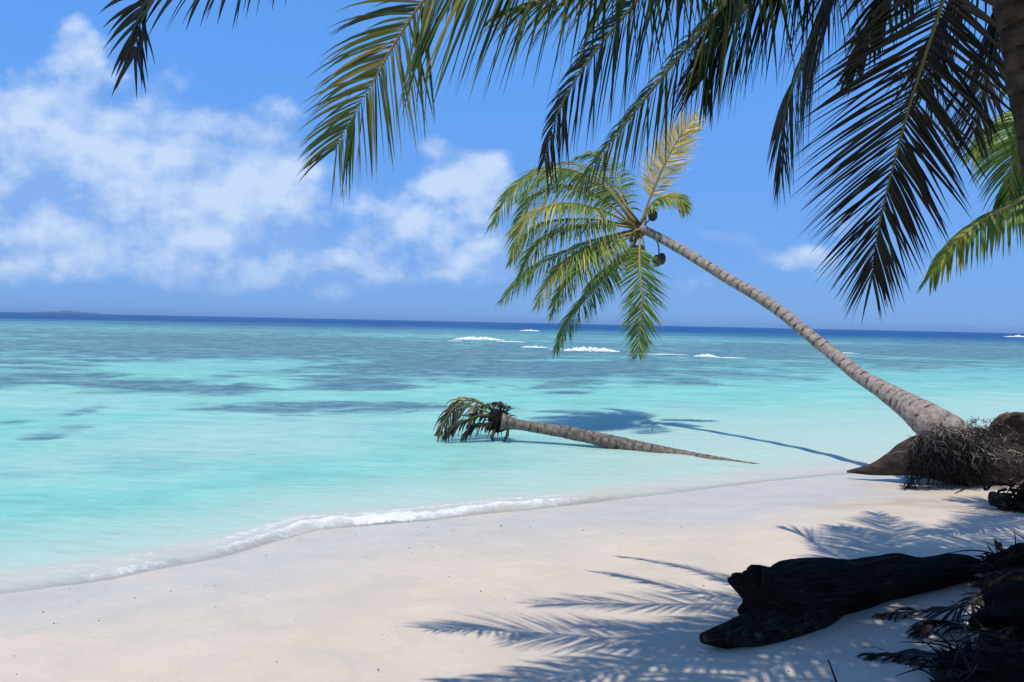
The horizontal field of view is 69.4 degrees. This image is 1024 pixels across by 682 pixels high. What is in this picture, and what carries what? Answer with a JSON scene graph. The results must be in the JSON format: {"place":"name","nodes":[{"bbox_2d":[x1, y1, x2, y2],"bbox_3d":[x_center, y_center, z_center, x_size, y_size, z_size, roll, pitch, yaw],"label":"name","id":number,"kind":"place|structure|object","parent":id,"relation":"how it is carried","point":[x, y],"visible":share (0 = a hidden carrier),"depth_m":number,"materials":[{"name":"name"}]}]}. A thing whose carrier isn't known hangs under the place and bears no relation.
{"place":"outdoors","nodes":[
{"label":"outdoors","id":0,"kind":"place"},
{"bbox_2d":[28,311,99,313],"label":"island","id":1,"kind":"structure","parent":0,"point":[75,312],"depth_m":5175.99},
{"bbox_2d":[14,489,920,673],"bbox_3d":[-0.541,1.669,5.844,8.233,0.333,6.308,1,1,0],"label":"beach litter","id":2,"kind":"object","parent":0,"point":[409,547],"visible":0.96,"depth_m":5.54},
{"bbox_2d":[0,312,1023,592],"bbox_3d":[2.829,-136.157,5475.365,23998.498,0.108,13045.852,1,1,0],"label":"sea water","id":3,"kind":"structure","parent":0,"point":[130,444],"depth_m":15.52,"materials":[{"name":"teal liquid"}]},
{"bbox_2d":[449,329,1023,357],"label":"surf foam","id":4,"kind":"object","parent":3,"relation":"on","point":[590,349],"visible":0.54,"depth_m":54.40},
{"bbox_2d":[0,473,1023,681],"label":"beach sand","id":5,"kind":"structure","parent":0,"point":[558,586],"depth_m":4.95,"materials":[{"name":"beige sand"}]},
{"bbox_2d":[100,0,1023,323],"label":"shade palm","id":6,"kind":"object","parent":5,"relation":"on","point":[1002,32],"visible":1,"depth_m":3.94,"materials":[{"name":"green plant"}]},
{"bbox_2d":[433,397,759,463],"bbox_3d":[1.383,1.520,11.630,5.968,1.041,1.276,2,2,22],"label":"fallen palm","id":7,"kind":"object","parent":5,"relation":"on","point":[500,420],"visible":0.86,"depth_m":12.11,"materials":[{"name":"brown plant"}]},
{"bbox_2d":[485,108,1023,489],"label":"leaning palm","id":8,"kind":"object","parent":5,"relation":"on","point":[937,447],"visible":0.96,"depth_m":13.14,"materials":[{"name":"green plant"}]},
{"bbox_2d":[828,660,836,681],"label":"twig","id":9,"kind":"object","parent":5,"relation":"on","point":[835,679],"visible":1,"depth_m":3.56,"materials":[{"name":"brown wood"}]},
{"bbox_2d":[699,553,984,648],"bbox_3d":[2.181,1.532,4.769,2.768,0.446,0.415,0,2,-32],"label":"driftwood log","id":10,"kind":"object","parent":5,"relation":"on","point":[785,600],"visible":0.91,"depth_m":4.38,"materials":[{"name":"brown wood"}]},
{"bbox_2d":[855,646,945,669],"bbox_3d":[2.126,1.689,3.864,0.634,0.175,0.275,2,2,23],"label":"dead frond","id":11,"kind":"object","parent":5,"relation":"on","point":[912,654],"visible":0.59,"depth_m":3.87,"materials":[{"name":"black plant"}]},
{"bbox_2d":[872,595,983,622],"bbox_3d":[2.584,1.651,4.456,0.780,0.287,0.311,2,2,25],"label":"dead frond","id":12,"kind":"object","parent":5,"relation":"on","point":[951,609],"visible":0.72,"depth_m":4.47,"materials":[{"name":"black plant"}]},
{"bbox_2d":[906,620,990,639],"bbox_3d":[2.512,1.673,4.182,0.519,0.243,0.370,2,2,40],"label":"dead frond","id":13,"kind":"object","parent":5,"relation":"on","point":[922,630],"visible":0.78,"depth_m":4.22,"materials":[{"name":"black plant"}]},
{"bbox_2d":[896,527,1023,681],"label":"brush heap","id":14,"kind":"object","parent":5,"relation":"on","point":[996,654],"visible":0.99,"depth_m":3.79,"materials":[{"name":"black plant"}]},
{"bbox_2d":[917,80,1023,294],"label":"sunlit palm","id":15,"kind":"object","parent":5,"relation":"on","point":[1009,197],"visible":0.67,"depth_m":5.95,"materials":[{"name":"green plant"}]},
{"bbox_2d":[955,480,1023,512],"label":"root clump","id":16,"kind":"object","parent":5,"relation":"on","point":[998,500],"visible":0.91,"depth_m":7.66,"materials":[{"name":"brown wood"}]},
{"bbox_2d":[966,412,1023,486],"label":"earth bank","id":17,"kind":"structure","parent":5,"relation":"on","point":[1012,415],"depth_m":9.21,"materials":[{"name":"soil"}]},
{"bbox_2d":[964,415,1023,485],"bbox_3d":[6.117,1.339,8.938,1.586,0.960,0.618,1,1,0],"label":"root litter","id":18,"kind":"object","parent":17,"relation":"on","point":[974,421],"visible":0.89,"depth_m":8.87,"materials":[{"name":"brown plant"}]},
{"bbox_2d":[0,0,1023,332],"label":"sky","id":19,"kind":"structure","parent":0,"point":[183,197],"materials":[{"name":"blue"}]}
]}

